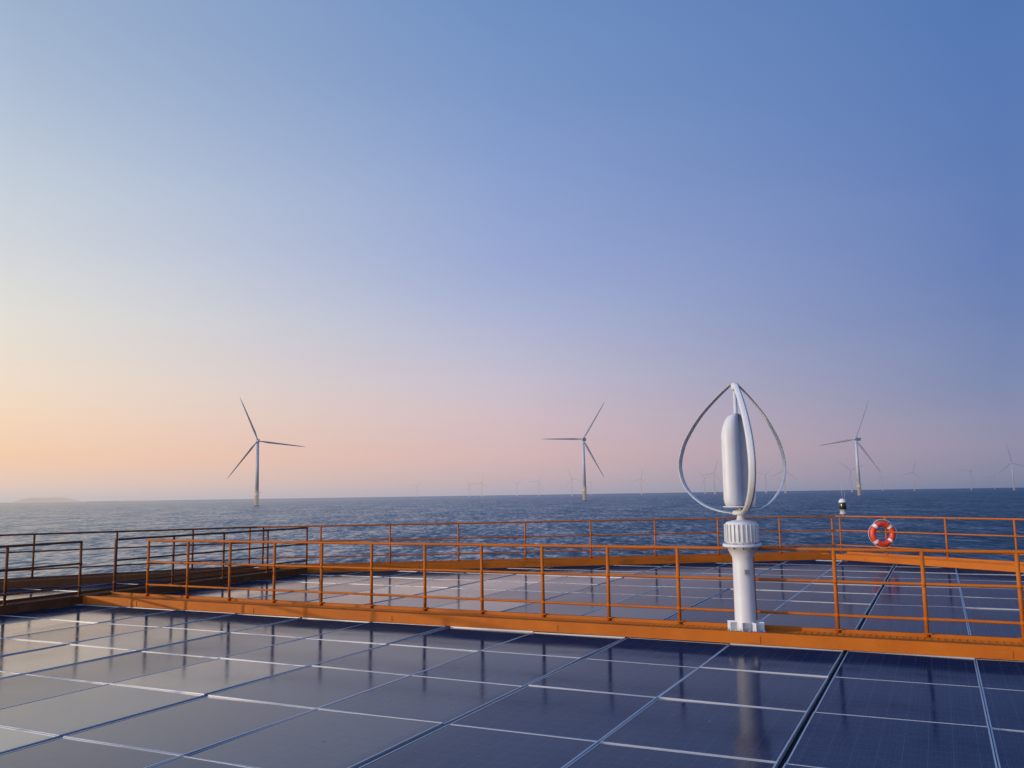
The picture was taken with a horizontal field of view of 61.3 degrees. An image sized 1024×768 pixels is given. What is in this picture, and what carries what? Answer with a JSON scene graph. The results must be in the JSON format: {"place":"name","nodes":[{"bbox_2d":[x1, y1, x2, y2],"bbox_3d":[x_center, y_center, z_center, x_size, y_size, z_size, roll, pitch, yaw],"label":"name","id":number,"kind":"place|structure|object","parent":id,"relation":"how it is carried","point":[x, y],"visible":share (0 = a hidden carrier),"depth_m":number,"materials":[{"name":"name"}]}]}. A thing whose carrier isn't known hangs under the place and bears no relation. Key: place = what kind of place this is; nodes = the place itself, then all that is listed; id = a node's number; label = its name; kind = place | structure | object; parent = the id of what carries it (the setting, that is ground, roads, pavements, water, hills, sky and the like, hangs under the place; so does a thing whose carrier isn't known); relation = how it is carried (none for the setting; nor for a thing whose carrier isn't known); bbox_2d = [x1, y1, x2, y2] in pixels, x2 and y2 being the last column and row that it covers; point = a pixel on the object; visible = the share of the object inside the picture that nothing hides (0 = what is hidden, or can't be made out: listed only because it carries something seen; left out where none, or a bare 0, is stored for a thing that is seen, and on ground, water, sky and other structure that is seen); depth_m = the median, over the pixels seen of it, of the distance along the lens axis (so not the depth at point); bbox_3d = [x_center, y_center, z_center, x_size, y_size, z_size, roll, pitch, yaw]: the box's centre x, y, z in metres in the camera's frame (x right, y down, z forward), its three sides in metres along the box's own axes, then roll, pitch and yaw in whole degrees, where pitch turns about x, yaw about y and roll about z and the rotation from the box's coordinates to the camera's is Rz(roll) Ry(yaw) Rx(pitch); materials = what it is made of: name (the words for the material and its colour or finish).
{"place":"outdoors","nodes":[
{"label":"outdoors","id":0,"kind":"place"},
{"bbox_2d":[11,497,84,502],"bbox_3d":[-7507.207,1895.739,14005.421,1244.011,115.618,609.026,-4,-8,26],"label":"distant island","id":1,"kind":"structure","parent":0,"point":[42,500],"depth_m":14000.00,"materials":[{"name":"grey"}]},
{"bbox_2d":[123,500,157,500],"bbox_3d":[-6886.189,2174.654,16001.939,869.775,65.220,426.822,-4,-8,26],"label":"distant island","id":2,"kind":"structure","parent":0,"point":[140,500],"depth_m":16000.00,"materials":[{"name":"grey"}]},
{"bbox_2d":[0,559,1021,767],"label":"platform deck","id":3,"kind":"structure","parent":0,"point":[788,753],"depth_m":20.61,"materials":[{"name":"black"}]},
{"bbox_2d":[0,560,1023,767],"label":"solar panel field","id":4,"kind":"structure","parent":0,"point":[93,686],"depth_m":9.31,"materials":[{"name":"blue glass"}]},
{"bbox_2d":[0,526,263,588],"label":"railing","id":5,"kind":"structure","parent":4,"relation":"on","point":[34,581],"depth_m":21.80,"materials":[{"name":"orange metal"}]},
{"bbox_2d":[0,527,307,614],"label":"railing","id":6,"kind":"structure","parent":4,"relation":"on","point":[37,603],"depth_m":18.40,"materials":[{"name":"orange metal"}]},
{"bbox_2d":[248,515,844,572],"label":"railing","id":7,"kind":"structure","parent":4,"relation":"on","point":[590,560],"depth_m":24.70,"materials":[{"name":"orange metal"}]},
{"bbox_2d":[83,539,1023,660],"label":"railing","id":8,"kind":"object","parent":4,"relation":"on","point":[926,642],"depth_m":12.61,"materials":[{"name":"orange metal"}]},
{"bbox_2d":[678,382,785,631],"bbox_3d":[2.967,1.668,11.888,1.402,3.388,1.507,-4,-8,26],"label":"vertical-axis wind turbine","id":9,"kind":"object","parent":8,"relation":"on","point":[741,544],"visible":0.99,"depth_m":11.72,"materials":[{"name":"white paint"}]},
{"bbox_2d":[822,515,1023,572],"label":"railing","id":10,"kind":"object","parent":4,"relation":"on","point":[979,564],"depth_m":23.12,"materials":[{"name":"orange metal"}]},
{"bbox_2d":[839,486,846,515],"bbox_3d":[10.029,3.546,26.247,0.230,0.890,0.230,-4,-8,26],"label":"navigation light","id":11,"kind":"object","parent":10,"relation":"on","point":[842,505],"visible":1,"depth_m":26.15,"materials":[{"name":"grey plastic"}]},
{"bbox_2d":[868,519,896,547],"bbox_3d":[10.635,4.293,24.785,0.834,0.833,0.271,-1,-7,0],"label":"lifebuoy","id":12,"kind":"object","parent":10,"relation":"attached to","point":[876,540],"visible":0.99,"depth_m":24.75,"materials":[{"name":"orange plastic"}]},
{"bbox_2d":[0,488,1023,578],"bbox_3d":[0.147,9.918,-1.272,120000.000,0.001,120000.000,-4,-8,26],"label":"sea water","id":13,"kind":"structure","parent":0,"point":[47,517],"depth_m":297.72,"materials":[{"name":"blue liquid"}]},
{"bbox_2d":[227,398,303,504],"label":"offshore turbine","id":14,"kind":"object","parent":13,"relation":"on","point":[256,497],"visible":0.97,"depth_m":1350.21,"materials":[{"name":"grey metal"}]},
{"bbox_2d":[551,403,603,499],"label":"offshore turbine","id":15,"kind":"object","parent":13,"relation":"on","point":[584,488],"visible":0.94,"depth_m":1430.29,"materials":[{"name":"grey metal"}]},
{"bbox_2d":[702,461,721,493],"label":"offshore turbine","id":16,"kind":"object","parent":13,"relation":"in","point":[714,479],"visible":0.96,"depth_m":4161.98,"materials":[{"name":"grey metal"}]},
{"bbox_2d":[757,472,767,492],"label":"offshore turbine","id":17,"kind":"object","parent":13,"relation":"in","point":[765,482],"visible":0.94,"depth_m":4844.74,"materials":[{"name":"grey metal"}]},
{"bbox_2d":[819,403,879,494],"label":"offshore turbine","id":18,"kind":"object","parent":13,"relation":"on","point":[856,439],"visible":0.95,"depth_m":1543.73,"materials":[{"name":"grey metal"}]},
{"bbox_2d":[841,463,863,491],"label":"offshore turbine","id":19,"kind":"object","parent":13,"relation":"in","point":[850,477],"visible":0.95,"depth_m":3990.04,"materials":[{"name":"grey metal"}]},
{"bbox_2d":[901,460,922,490],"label":"offshore turbine","id":20,"kind":"object","parent":13,"relation":"in","point":[913,477],"visible":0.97,"depth_m":4660.90,"materials":[{"name":"grey metal"}]},
{"bbox_2d":[958,463,975,489],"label":"offshore turbine","id":21,"kind":"object","parent":13,"relation":"in","point":[970,471],"visible":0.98,"depth_m":4628.92,"materials":[{"name":"grey metal"}]},
{"bbox_2d":[998,444,1021,489],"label":"offshore turbine","id":22,"kind":"object","parent":13,"relation":"in","point":[1012,470],"visible":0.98,"depth_m":3154.29,"materials":[{"name":"grey metal"}]},
{"bbox_2d":[0,0,1023,502],"label":"sky","id":23,"kind":"structure","parent":0,"point":[427,242],"materials":[{"name":"blue"}]}
]}

